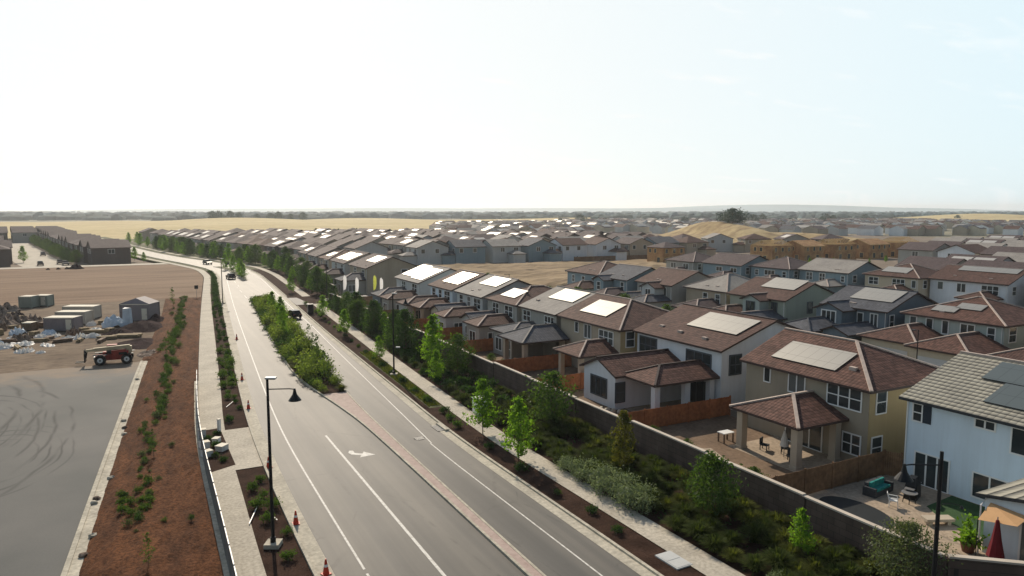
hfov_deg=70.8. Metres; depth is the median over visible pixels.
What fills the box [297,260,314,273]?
leafy tree
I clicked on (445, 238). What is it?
house
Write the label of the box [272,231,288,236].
house
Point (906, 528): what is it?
olive tree
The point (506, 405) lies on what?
grass clump
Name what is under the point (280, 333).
shrub
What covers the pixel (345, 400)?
median paving
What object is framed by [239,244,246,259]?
dark tree
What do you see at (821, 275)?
window
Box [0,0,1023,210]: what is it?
sky
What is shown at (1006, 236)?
house
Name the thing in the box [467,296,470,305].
window
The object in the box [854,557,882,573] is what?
olive grass clump
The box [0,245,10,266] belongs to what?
house
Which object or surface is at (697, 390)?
patio door
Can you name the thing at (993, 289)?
window
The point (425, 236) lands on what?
house
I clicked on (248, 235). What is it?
house
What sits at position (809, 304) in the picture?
window
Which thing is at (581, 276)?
house
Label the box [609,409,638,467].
columnar tree
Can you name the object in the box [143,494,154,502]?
shrub
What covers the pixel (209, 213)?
ridge tree
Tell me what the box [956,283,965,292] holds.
window
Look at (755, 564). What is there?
grass clump
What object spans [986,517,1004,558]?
patio umbrella
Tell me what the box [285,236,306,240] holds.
house
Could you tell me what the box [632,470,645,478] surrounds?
olive grass clump
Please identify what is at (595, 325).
house
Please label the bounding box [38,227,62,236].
house
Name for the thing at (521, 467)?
dark shrub
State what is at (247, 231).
house
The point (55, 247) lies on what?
leafy tree
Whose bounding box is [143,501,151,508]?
weed
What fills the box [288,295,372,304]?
side street
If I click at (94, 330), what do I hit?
plank stack
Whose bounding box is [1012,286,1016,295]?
window
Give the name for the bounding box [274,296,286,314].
young tree
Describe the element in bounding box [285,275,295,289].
young tree
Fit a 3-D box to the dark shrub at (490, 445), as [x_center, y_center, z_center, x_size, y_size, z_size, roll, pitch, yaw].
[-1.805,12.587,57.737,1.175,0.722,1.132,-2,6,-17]
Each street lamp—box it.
[220,258,229,303]
[263,377,300,548]
[318,264,327,302]
[390,293,407,374]
[894,451,943,575]
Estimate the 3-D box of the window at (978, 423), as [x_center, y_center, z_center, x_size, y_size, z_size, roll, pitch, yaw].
[31.415,9.078,47.815,0.105,0.700,1.400,-3,7,-27]
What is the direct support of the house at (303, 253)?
on the ground at (947, 232)
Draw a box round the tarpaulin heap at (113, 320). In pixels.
[101,314,123,327]
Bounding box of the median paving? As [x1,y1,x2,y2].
[324,392,542,575]
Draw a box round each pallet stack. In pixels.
[7,325,18,328]
[29,331,39,335]
[104,327,114,332]
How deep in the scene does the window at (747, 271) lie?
177.82 m
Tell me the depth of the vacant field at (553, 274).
237.86 m
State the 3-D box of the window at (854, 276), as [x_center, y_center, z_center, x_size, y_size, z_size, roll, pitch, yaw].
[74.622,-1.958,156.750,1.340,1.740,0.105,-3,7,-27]
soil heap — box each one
[68,264,84,268]
[101,328,132,335]
[114,338,152,349]
[120,320,162,332]
[146,314,163,322]
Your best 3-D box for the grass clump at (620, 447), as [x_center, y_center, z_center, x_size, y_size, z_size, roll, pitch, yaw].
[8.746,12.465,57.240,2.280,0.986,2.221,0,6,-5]
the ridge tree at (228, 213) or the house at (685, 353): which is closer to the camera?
the house at (685, 353)
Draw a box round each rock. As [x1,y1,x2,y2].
[78,552,87,557]
[88,533,96,537]
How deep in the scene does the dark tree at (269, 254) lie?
245.96 m
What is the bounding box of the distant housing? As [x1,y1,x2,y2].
[429,218,1023,235]
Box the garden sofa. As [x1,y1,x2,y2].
[862,476,893,497]
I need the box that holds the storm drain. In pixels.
[431,422,449,431]
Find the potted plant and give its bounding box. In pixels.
[950,509,989,553]
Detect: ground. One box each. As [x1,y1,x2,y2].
[0,218,1023,239]
[0,231,934,494]
[0,299,164,373]
[198,269,884,575]
[423,329,987,556]
[819,496,894,528]
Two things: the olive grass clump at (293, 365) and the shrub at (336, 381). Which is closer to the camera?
the shrub at (336, 381)
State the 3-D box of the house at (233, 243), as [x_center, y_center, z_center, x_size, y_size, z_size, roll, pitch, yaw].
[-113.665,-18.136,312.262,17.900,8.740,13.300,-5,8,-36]
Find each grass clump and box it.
[288,361,301,370]
[334,384,346,390]
[409,361,419,366]
[416,362,432,369]
[443,383,459,392]
[449,390,461,396]
[454,392,474,403]
[464,399,471,407]
[489,408,505,419]
[491,390,503,395]
[492,414,507,424]
[493,385,507,392]
[498,402,512,409]
[498,407,511,415]
[502,389,514,396]
[512,391,532,397]
[520,418,540,430]
[526,398,541,405]
[526,412,540,419]
[526,434,549,448]
[528,424,543,434]
[532,430,552,438]
[539,442,556,451]
[540,416,565,426]
[544,446,569,459]
[546,427,565,437]
[546,436,559,443]
[551,439,572,448]
[551,451,573,462]
[559,415,572,420]
[563,445,577,456]
[565,416,588,426]
[573,421,595,429]
[574,449,594,460]
[578,442,598,452]
[580,433,603,443]
[580,462,601,472]
[581,426,600,435]
[583,452,605,461]
[585,458,614,467]
[587,437,609,447]
[600,434,614,443]
[601,452,615,462]
[608,460,622,469]
[610,440,635,447]
[616,469,634,478]
[619,464,636,471]
[625,452,647,466]
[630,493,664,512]
[631,479,647,488]
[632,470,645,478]
[632,471,666,488]
[634,460,651,472]
[640,464,667,476]
[648,486,668,502]
[656,480,681,495]
[658,496,676,509]
[660,514,691,531]
[663,463,688,477]
[669,468,691,481]
[669,501,705,520]
[670,492,691,503]
[677,479,699,491]
[679,519,718,540]
[681,487,702,500]
[688,499,708,512]
[697,533,734,553]
[699,517,727,533]
[702,506,727,519]
[717,547,745,562]
[718,529,748,546]
[719,498,747,517]
[727,497,759,513]
[734,508,763,525]
[735,521,774,543]
[737,552,773,572]
[749,517,785,532]
[754,509,774,521]
[756,533,785,549]
[759,546,800,570]
[763,510,792,529]
[766,526,796,546]
[767,567,797,575]
[773,542,809,561]
[784,560,812,573]
[790,537,826,554]
[797,555,831,575]
[811,545,854,564]
[812,534,831,550]
[829,560,869,575]
[835,543,864,560]
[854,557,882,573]
[882,569,912,575]
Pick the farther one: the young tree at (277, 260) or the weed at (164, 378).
the young tree at (277, 260)
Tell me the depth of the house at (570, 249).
285.13 m
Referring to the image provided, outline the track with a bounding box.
[0,263,165,268]
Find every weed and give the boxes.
[121,518,135,526]
[131,511,145,521]
[132,484,142,494]
[136,448,146,455]
[139,458,148,464]
[142,430,150,437]
[143,474,154,483]
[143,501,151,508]
[144,490,154,495]
[151,390,161,396]
[151,409,162,418]
[156,398,168,407]
[157,375,169,382]
[175,341,181,347]
[187,514,194,520]
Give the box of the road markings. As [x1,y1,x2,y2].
[227,278,602,575]
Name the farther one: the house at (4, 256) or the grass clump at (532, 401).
the house at (4, 256)
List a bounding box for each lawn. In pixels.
[360,352,441,407]
[927,496,984,536]
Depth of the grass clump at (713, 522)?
42.61 m
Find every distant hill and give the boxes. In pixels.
[20,208,552,212]
[470,208,617,209]
[526,205,1019,212]
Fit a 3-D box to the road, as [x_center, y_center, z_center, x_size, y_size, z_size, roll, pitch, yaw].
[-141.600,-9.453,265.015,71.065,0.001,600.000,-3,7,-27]
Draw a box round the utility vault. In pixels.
[655,551,692,569]
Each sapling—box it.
[139,532,155,566]
[148,429,157,452]
[161,337,168,352]
[168,287,174,303]
[304,324,312,340]
[308,332,315,349]
[313,343,322,358]
[314,334,320,350]
[318,350,330,382]
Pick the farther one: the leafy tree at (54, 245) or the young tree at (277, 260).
the leafy tree at (54, 245)
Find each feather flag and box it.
[343,275,346,294]
[355,277,358,291]
[373,275,376,289]
[380,278,382,288]
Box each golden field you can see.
[534,218,589,218]
[899,214,1023,220]
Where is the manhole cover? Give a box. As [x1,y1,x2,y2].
[414,436,424,439]
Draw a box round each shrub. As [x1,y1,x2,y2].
[115,490,127,497]
[116,496,126,504]
[116,502,128,513]
[124,496,138,505]
[124,507,135,515]
[135,504,146,511]
[136,495,144,501]
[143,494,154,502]
[203,435,212,440]
[210,440,220,446]
[211,450,219,457]
[212,302,221,308]
[215,371,228,378]
[217,381,227,387]
[218,455,228,462]
[223,393,232,398]
[224,363,234,370]
[225,358,236,364]
[225,414,233,422]
[227,375,238,382]
[228,381,237,386]
[246,480,259,491]
[247,494,268,510]
[254,303,265,313]
[255,475,267,482]
[256,488,269,498]
[259,311,274,327]
[259,510,276,522]
[262,496,282,508]
[268,323,286,341]
[269,308,276,315]
[273,335,285,342]
[273,340,288,349]
[276,342,291,356]
[278,345,295,359]
[278,549,297,560]
[279,525,292,536]
[281,329,295,340]
[282,352,296,359]
[285,334,297,342]
[286,316,300,325]
[286,355,295,363]
[289,321,305,332]
[290,335,307,350]
[291,344,304,354]
[293,346,313,362]
[294,326,306,338]
[294,351,311,375]
[296,361,313,379]
[297,358,318,382]
[303,352,328,366]
[303,374,313,381]
[304,337,311,349]
[306,345,331,359]
[306,376,322,386]
[310,364,325,376]
[310,377,320,388]
[314,357,339,380]
[317,382,327,392]
[329,371,343,385]
[367,327,377,335]
[384,339,391,346]
[398,375,408,381]
[399,348,412,356]
[408,356,420,364]
[410,386,419,391]
[412,351,423,358]
[419,367,429,374]
[439,406,449,413]
[441,377,458,387]
[442,369,456,376]
[445,411,456,419]
[450,419,461,427]
[454,375,472,385]
[460,384,470,391]
[465,383,478,394]
[468,369,483,377]
[475,374,488,380]
[483,441,496,449]
[486,377,498,387]
[496,393,509,404]
[514,460,529,471]
[553,453,571,472]
[553,489,562,494]
[561,455,585,478]
[571,461,593,482]
[581,452,604,468]
[581,465,609,491]
[583,503,597,513]
[590,469,619,497]
[592,463,620,476]
[603,479,632,504]
[608,465,641,485]
[610,481,645,515]
[610,524,625,534]
[628,490,660,514]
[630,478,659,495]
[766,569,786,575]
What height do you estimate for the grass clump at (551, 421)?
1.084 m
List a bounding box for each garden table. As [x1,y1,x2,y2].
[717,429,734,443]
[901,489,917,503]
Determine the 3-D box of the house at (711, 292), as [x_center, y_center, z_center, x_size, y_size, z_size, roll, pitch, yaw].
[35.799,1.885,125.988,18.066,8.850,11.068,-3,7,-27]
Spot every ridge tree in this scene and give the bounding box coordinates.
[207,211,214,217]
[210,210,224,217]
[224,211,236,217]
[234,212,242,217]
[271,211,282,218]
[299,212,307,219]
[574,214,586,220]
[746,214,760,220]
[758,213,766,218]
[821,213,835,218]
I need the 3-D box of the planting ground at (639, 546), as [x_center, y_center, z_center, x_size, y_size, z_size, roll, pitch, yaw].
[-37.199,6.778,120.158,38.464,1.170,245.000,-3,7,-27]
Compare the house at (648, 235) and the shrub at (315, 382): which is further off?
the house at (648, 235)
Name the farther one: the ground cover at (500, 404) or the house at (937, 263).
the house at (937, 263)
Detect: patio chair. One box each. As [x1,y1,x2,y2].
[759,436,769,450]
[787,447,789,461]
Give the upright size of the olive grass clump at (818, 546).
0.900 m
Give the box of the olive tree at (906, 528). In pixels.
[861,516,962,575]
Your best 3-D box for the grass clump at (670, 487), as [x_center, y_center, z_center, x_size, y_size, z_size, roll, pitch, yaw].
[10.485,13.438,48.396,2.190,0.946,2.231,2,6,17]
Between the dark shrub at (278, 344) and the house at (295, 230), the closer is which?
the dark shrub at (278, 344)
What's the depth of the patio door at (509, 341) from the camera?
95.83 m
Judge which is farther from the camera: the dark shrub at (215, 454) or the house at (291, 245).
the house at (291, 245)
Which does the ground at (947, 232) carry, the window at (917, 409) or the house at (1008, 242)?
the house at (1008, 242)
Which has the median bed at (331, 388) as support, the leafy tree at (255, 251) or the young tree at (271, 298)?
the young tree at (271, 298)
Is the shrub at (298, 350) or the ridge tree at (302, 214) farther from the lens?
the ridge tree at (302, 214)
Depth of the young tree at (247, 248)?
256.78 m
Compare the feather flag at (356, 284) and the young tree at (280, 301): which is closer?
the young tree at (280, 301)
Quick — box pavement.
[101,238,744,575]
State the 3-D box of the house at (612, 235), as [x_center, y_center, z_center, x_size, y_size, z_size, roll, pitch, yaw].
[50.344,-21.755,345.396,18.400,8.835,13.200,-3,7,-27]
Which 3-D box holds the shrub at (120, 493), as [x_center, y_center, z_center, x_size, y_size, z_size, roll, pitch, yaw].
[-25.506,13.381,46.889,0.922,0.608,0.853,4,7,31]
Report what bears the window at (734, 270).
in the house at (719, 263)
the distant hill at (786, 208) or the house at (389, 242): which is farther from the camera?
the distant hill at (786, 208)
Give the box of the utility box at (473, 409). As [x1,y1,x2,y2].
[470,395,487,416]
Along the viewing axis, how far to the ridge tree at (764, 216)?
1003.71 m
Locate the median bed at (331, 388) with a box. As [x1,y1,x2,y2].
[266,323,345,393]
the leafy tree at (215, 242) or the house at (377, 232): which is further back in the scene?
the house at (377, 232)
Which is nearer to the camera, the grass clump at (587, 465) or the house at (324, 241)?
the grass clump at (587, 465)
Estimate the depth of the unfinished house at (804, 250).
281.00 m
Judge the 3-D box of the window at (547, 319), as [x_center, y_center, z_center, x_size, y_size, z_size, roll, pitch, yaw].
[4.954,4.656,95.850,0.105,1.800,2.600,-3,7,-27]
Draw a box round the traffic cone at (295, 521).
[292,510,299,524]
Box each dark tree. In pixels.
[60,248,70,259]
[65,252,72,262]
[151,236,158,248]
[179,236,185,250]
[182,238,197,255]
[201,243,210,257]
[208,245,218,258]
[216,244,224,257]
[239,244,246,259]
[265,251,271,265]
[267,252,280,269]
[276,246,292,260]
[278,254,286,271]
[282,256,300,276]
[295,265,311,286]
[307,267,329,293]
[325,285,339,299]
[333,296,341,309]
[336,295,353,315]
[342,291,366,318]
[356,299,384,332]
[363,300,387,326]
[381,309,406,343]
[388,309,422,352]
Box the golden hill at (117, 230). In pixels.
[7,218,457,238]
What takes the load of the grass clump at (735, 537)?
on the planting ground at (639, 546)
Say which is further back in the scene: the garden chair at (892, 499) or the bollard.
the bollard
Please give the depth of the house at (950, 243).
260.04 m
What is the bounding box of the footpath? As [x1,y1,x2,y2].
[132,255,266,575]
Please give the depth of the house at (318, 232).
390.34 m
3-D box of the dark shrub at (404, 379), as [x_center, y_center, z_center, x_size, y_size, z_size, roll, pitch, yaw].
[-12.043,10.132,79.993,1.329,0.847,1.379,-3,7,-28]
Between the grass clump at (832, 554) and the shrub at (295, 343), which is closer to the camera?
the grass clump at (832, 554)
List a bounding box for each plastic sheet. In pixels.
[0,342,13,349]
[10,340,34,345]
[13,347,34,353]
[33,333,45,338]
[40,342,54,346]
[72,332,86,339]
[86,321,96,325]
[86,332,100,337]
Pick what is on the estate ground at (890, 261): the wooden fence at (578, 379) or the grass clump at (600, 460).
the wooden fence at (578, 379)
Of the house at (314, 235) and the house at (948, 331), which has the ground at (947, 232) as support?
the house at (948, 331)
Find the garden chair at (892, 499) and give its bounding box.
[887,491,897,507]
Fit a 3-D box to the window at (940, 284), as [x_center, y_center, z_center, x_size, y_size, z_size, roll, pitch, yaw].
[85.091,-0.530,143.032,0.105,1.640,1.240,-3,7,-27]
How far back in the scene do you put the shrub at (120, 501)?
45.78 m
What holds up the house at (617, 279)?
on the ground at (947, 232)
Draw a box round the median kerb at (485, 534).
[250,301,545,575]
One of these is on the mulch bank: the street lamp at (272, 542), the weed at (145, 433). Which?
the weed at (145, 433)
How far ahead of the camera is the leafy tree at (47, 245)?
331.80 m
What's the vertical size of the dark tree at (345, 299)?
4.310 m
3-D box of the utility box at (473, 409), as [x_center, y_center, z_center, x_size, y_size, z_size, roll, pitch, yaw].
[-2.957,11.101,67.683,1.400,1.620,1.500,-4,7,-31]
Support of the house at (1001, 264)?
on the ground at (947, 232)
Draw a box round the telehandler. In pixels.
[75,344,133,365]
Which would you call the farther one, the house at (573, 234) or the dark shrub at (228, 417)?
the house at (573, 234)
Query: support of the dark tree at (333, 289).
on the planting ground at (639, 546)
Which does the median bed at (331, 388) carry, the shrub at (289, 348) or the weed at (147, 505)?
the shrub at (289, 348)
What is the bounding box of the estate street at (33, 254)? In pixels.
[12,242,71,266]
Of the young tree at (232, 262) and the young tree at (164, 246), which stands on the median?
the young tree at (232, 262)
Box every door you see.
[40,297,44,304]
[65,320,71,329]
[141,309,146,319]
[509,341,510,358]
[690,381,705,401]
[785,427,822,452]
[877,346,907,355]
[913,450,950,493]
[917,356,946,366]
[1017,522,1023,560]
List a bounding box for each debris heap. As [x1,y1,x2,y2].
[0,323,6,330]
[9,327,26,335]
[10,333,33,340]
[21,314,42,322]
[41,329,56,334]
[65,326,83,335]
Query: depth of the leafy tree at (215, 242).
298.07 m
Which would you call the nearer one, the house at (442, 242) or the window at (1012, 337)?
the window at (1012, 337)
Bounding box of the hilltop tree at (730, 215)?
[715,207,751,224]
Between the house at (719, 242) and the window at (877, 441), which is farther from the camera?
the house at (719, 242)
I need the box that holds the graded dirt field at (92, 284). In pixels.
[0,264,202,306]
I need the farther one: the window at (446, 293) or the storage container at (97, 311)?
the storage container at (97, 311)
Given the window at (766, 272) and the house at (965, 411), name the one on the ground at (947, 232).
the house at (965, 411)
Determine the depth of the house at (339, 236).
327.21 m
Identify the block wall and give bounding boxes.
[329,293,947,575]
[947,553,1023,575]
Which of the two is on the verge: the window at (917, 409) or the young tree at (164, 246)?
the young tree at (164, 246)
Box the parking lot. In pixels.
[0,362,139,575]
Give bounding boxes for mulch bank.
[79,297,223,575]
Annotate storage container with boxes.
[18,295,39,307]
[21,321,38,330]
[38,322,43,327]
[39,294,54,306]
[43,315,82,331]
[54,310,93,323]
[62,305,101,318]
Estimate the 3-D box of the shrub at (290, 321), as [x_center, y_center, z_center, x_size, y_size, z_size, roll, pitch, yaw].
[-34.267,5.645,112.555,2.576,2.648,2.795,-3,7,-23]
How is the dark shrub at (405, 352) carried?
on the planting ground at (639, 546)
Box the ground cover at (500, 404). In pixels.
[324,302,821,574]
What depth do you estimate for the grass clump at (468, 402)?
69.63 m
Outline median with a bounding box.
[214,266,246,280]
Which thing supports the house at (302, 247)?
on the ground at (947, 232)
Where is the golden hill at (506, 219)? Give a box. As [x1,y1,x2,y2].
[458,219,553,220]
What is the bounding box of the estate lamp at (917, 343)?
[912,329,918,358]
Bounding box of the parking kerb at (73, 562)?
[61,360,147,575]
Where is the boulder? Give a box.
[200,448,213,457]
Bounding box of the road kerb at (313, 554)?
[138,248,663,575]
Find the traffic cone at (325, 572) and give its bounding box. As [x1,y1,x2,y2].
[320,559,331,575]
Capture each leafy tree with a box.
[32,237,40,243]
[40,238,53,248]
[44,242,50,251]
[48,243,59,255]
[52,244,64,256]
[54,246,64,256]
[68,249,84,263]
[166,236,175,250]
[172,237,186,250]
[207,240,222,252]
[231,248,245,260]
[244,244,264,263]
[294,257,304,268]
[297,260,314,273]
[316,272,336,292]
[337,291,350,307]
[346,299,367,324]
[388,321,417,346]
[440,331,480,373]
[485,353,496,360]
[523,370,581,422]
[619,292,634,298]
[662,303,678,310]
[676,449,748,520]
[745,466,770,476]
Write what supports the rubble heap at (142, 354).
on the construction ground at (67, 354)
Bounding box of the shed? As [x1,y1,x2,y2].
[119,296,159,320]
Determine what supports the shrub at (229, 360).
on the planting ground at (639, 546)
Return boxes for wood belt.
[0,212,1023,220]
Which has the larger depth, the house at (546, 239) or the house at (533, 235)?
the house at (533, 235)
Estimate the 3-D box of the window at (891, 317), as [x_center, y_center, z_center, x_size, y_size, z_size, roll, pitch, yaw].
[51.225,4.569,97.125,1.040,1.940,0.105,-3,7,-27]
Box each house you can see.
[0,228,7,239]
[0,240,12,263]
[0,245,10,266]
[11,228,36,242]
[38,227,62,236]
[41,229,64,239]
[45,230,72,237]
[47,231,76,240]
[49,232,66,241]
[52,232,69,243]
[58,234,87,245]
[61,234,94,247]
[64,235,100,253]
[68,237,90,258]
[73,238,95,260]
[78,239,118,262]
[86,240,131,264]
[139,228,156,241]
[149,229,168,242]
[164,230,178,234]
[166,231,185,237]
[174,231,191,237]
[181,232,201,237]
[189,233,206,242]
[194,233,215,252]
[196,234,226,254]
[208,230,219,233]
[214,235,237,253]
[221,232,237,235]
[225,236,251,256]
[228,228,245,232]
[230,237,263,258]
[231,233,244,236]
[238,233,254,237]
[239,229,253,233]
[246,229,262,233]
[248,234,264,237]
[248,238,274,259]
[254,230,272,234]
[259,235,275,238]
[259,239,294,263]
[264,230,281,235]
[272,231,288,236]
[272,236,287,239]
[278,240,308,258]
[282,232,299,236]
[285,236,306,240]
[288,229,303,231]
[290,244,325,262]
[292,242,326,258]
[293,232,308,236]
[294,246,341,271]
[302,233,322,237]
[302,237,320,242]
[307,249,350,270]
[308,230,325,233]
[314,238,337,244]
[315,228,330,230]
[315,233,336,238]
[322,250,370,287]
[327,239,355,248]
[328,234,350,239]
[334,229,351,232]
[335,253,417,294]
[343,240,393,255]
[344,232,359,234]
[344,235,365,240]
[356,230,371,233]
[360,236,385,243]
[368,231,384,234]
[369,233,386,236]
[369,263,456,313]
[373,229,391,231]
[378,237,404,251]
[384,234,403,238]
[388,238,420,258]
[395,269,486,318]
[396,230,413,232]
[398,240,449,264]
[401,235,423,239]
[405,232,423,235]
[409,228,422,230]
[416,234,433,238]
[423,233,442,237]
[424,239,448,250]
[428,274,531,335]
[431,235,457,240]
[432,229,447,231]
[438,234,466,238]
[441,232,456,234]
[441,239,486,263]
[444,229,459,231]
[453,231,476,233]
[459,285,551,340]
[460,235,486,240]
[469,234,495,238]
[475,231,489,233]
[482,239,526,262]
[486,231,506,235]
[489,285,597,359]
[491,234,522,240]
[505,232,528,235]
[518,238,561,261]
[519,231,536,233]
[519,237,550,241]
[521,234,551,239]
[531,233,551,236]
[549,238,588,260]
[550,234,572,238]
[553,293,668,375]
[556,236,585,240]
[560,232,579,235]
[562,261,617,290]
[579,303,804,409]
[580,233,610,238]
[582,230,603,233]
[585,237,627,259]
[591,263,655,295]
[605,232,631,235]
[607,233,633,238]
[612,235,643,240]
[615,267,711,309]
[616,237,653,254]
[629,232,646,235]
[642,234,654,237]
[644,236,679,244]
[646,242,686,261]
[664,251,710,272]
[671,273,750,307]
[672,235,693,238]
[676,236,716,255]
[701,233,733,251]
[701,252,768,278]
[714,276,834,321]
[729,327,938,470]
[732,234,770,251]
[748,256,807,279]
[750,239,792,259]
[771,233,809,244]
[783,240,824,261]
[783,284,938,340]
[798,257,881,292]
[810,234,849,242]
[817,238,856,259]
[848,238,888,258]
[856,296,1023,366]
[862,263,937,297]
[883,237,918,257]
[895,256,966,270]
[897,242,949,262]
[899,351,1023,560]
[928,241,964,245]
[928,264,1023,306]
[930,237,967,241]
[936,244,986,257]
[946,254,1015,261]
[950,236,983,238]
[961,259,1023,268]
[964,238,1005,242]
[965,242,1007,247]
[979,246,1023,255]
[984,237,1020,239]
[985,347,1023,360]
[987,234,1022,238]
[992,252,1023,261]
[1003,240,1023,244]
[1007,244,1023,246]
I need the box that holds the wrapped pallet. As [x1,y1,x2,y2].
[122,308,132,325]
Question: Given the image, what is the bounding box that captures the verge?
[101,237,280,270]
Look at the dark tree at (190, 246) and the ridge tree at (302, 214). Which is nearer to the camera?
the dark tree at (190, 246)
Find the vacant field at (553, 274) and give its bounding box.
[438,259,665,287]
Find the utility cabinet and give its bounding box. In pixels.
[307,304,313,313]
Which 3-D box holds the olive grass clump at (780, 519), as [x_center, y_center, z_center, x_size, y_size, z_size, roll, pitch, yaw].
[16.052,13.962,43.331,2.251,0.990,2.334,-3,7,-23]
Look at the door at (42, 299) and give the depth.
142.97 m
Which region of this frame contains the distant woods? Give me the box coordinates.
[0,211,1023,219]
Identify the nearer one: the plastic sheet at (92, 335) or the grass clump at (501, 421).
the grass clump at (501, 421)
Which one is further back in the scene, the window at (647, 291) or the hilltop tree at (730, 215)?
the hilltop tree at (730, 215)
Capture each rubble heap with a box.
[0,302,20,313]
[0,312,22,325]
[137,349,155,357]
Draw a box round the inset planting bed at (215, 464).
[206,428,234,471]
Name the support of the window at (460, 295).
in the house at (471, 296)
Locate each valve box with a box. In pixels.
[197,428,205,438]
[198,440,209,448]
[211,436,220,441]
[214,443,228,451]
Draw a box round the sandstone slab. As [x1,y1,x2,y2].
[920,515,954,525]
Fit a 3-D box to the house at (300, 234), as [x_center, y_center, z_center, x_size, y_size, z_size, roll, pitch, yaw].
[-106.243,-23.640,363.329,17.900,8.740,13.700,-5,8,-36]
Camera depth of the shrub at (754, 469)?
49.61 m
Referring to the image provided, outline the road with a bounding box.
[130,247,640,575]
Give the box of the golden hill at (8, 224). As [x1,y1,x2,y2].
[0,220,170,227]
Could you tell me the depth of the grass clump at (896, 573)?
36.69 m
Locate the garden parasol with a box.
[780,430,787,456]
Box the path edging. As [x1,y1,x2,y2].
[194,381,229,575]
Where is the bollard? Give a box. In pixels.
[216,418,220,431]
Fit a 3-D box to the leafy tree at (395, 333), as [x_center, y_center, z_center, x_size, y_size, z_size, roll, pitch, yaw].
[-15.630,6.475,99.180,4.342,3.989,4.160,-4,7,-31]
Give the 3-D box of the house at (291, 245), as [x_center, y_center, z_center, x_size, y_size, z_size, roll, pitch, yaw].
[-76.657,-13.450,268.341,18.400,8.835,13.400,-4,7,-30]
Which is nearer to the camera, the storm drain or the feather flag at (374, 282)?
the storm drain
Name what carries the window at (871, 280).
in the house at (910, 276)
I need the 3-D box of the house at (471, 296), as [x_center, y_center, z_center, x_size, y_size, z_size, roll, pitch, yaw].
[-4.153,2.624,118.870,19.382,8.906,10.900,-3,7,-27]
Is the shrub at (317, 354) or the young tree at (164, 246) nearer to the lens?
the shrub at (317, 354)
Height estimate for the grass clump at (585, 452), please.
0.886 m
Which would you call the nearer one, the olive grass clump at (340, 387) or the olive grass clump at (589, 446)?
the olive grass clump at (589, 446)
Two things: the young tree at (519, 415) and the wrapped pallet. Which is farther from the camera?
the wrapped pallet
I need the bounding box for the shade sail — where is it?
[975,503,1023,555]
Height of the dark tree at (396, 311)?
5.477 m
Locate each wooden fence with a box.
[362,296,372,304]
[410,318,429,328]
[421,327,461,339]
[450,338,492,351]
[492,354,571,371]
[537,372,583,390]
[574,255,646,260]
[617,395,730,426]
[771,450,884,493]
[884,449,902,475]
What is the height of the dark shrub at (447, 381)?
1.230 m
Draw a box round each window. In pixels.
[108,249,114,253]
[348,285,354,291]
[412,283,416,292]
[416,310,419,318]
[438,321,443,327]
[444,290,449,301]
[454,322,461,326]
[459,294,462,301]
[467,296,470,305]
[469,329,475,339]
[473,297,480,309]
[488,332,492,338]
[492,301,498,313]
[495,336,501,350]
[504,304,512,317]
[523,309,530,320]
[544,315,553,323]
[574,321,578,332]
[584,324,591,338]
[590,373,606,398]
[597,281,600,289]
[598,329,613,346]
[615,382,625,403]
[620,282,623,290]
[625,331,634,347]
[639,335,656,350]
[645,288,650,293]
[685,348,711,368]
[697,263,701,269]
[703,292,707,297]
[715,294,719,302]
[728,354,741,375]
[730,267,736,272]
[745,267,749,274]
[746,300,754,310]
[763,368,770,382]
[764,269,774,274]
[771,302,777,311]
[787,374,805,392]
[806,272,812,279]
[807,301,812,313]
[819,273,825,280]
[821,309,836,322]
[826,383,862,412]
[840,276,844,282]
[841,430,861,456]
[852,275,856,282]
[856,312,863,321]
[868,276,878,284]
[869,313,877,327]
[870,435,882,453]
[875,391,887,414]
[889,314,894,326]
[892,278,904,285]
[909,315,916,322]
[911,280,915,288]
[911,403,922,422]
[912,251,917,255]
[923,280,927,288]
[925,317,933,328]
[937,281,943,289]
[941,320,948,334]
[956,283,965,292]
[959,323,975,332]
[970,471,1008,500]
[974,418,996,432]
[981,285,998,295]
[986,327,995,339]
[1008,327,1016,343]
[1009,427,1023,456]
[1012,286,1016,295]
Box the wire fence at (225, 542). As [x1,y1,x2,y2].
[196,369,236,575]
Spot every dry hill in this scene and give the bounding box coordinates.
[655,221,782,242]
[775,232,891,241]
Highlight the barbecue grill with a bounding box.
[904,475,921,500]
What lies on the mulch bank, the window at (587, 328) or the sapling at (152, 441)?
the sapling at (152, 441)
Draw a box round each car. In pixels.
[202,259,211,264]
[226,273,235,279]
[286,309,301,318]
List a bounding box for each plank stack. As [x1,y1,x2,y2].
[0,338,17,341]
[14,344,20,349]
[30,338,49,341]
[50,338,73,342]
[82,329,103,332]
[95,335,117,339]
[96,337,106,342]
[113,333,142,337]
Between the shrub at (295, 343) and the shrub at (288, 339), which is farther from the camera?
the shrub at (288, 339)
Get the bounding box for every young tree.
[17,246,28,262]
[125,232,131,241]
[131,247,136,260]
[135,233,144,244]
[145,237,149,245]
[157,237,162,248]
[160,236,169,249]
[174,241,180,251]
[179,242,185,253]
[198,243,204,255]
[206,242,217,257]
[221,254,229,267]
[222,243,233,259]
[229,256,235,271]
[235,259,246,273]
[238,264,250,278]
[243,246,252,263]
[259,252,268,264]
[266,291,276,305]
[273,256,281,270]
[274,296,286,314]
[275,305,288,323]
[278,319,291,332]
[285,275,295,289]
[288,266,295,278]
[304,277,313,290]
[316,295,330,315]
[336,309,352,333]
[369,335,386,357]
[378,311,388,331]
[416,313,450,362]
[425,349,445,382]
[456,378,504,434]
[498,395,541,461]
[787,507,820,557]

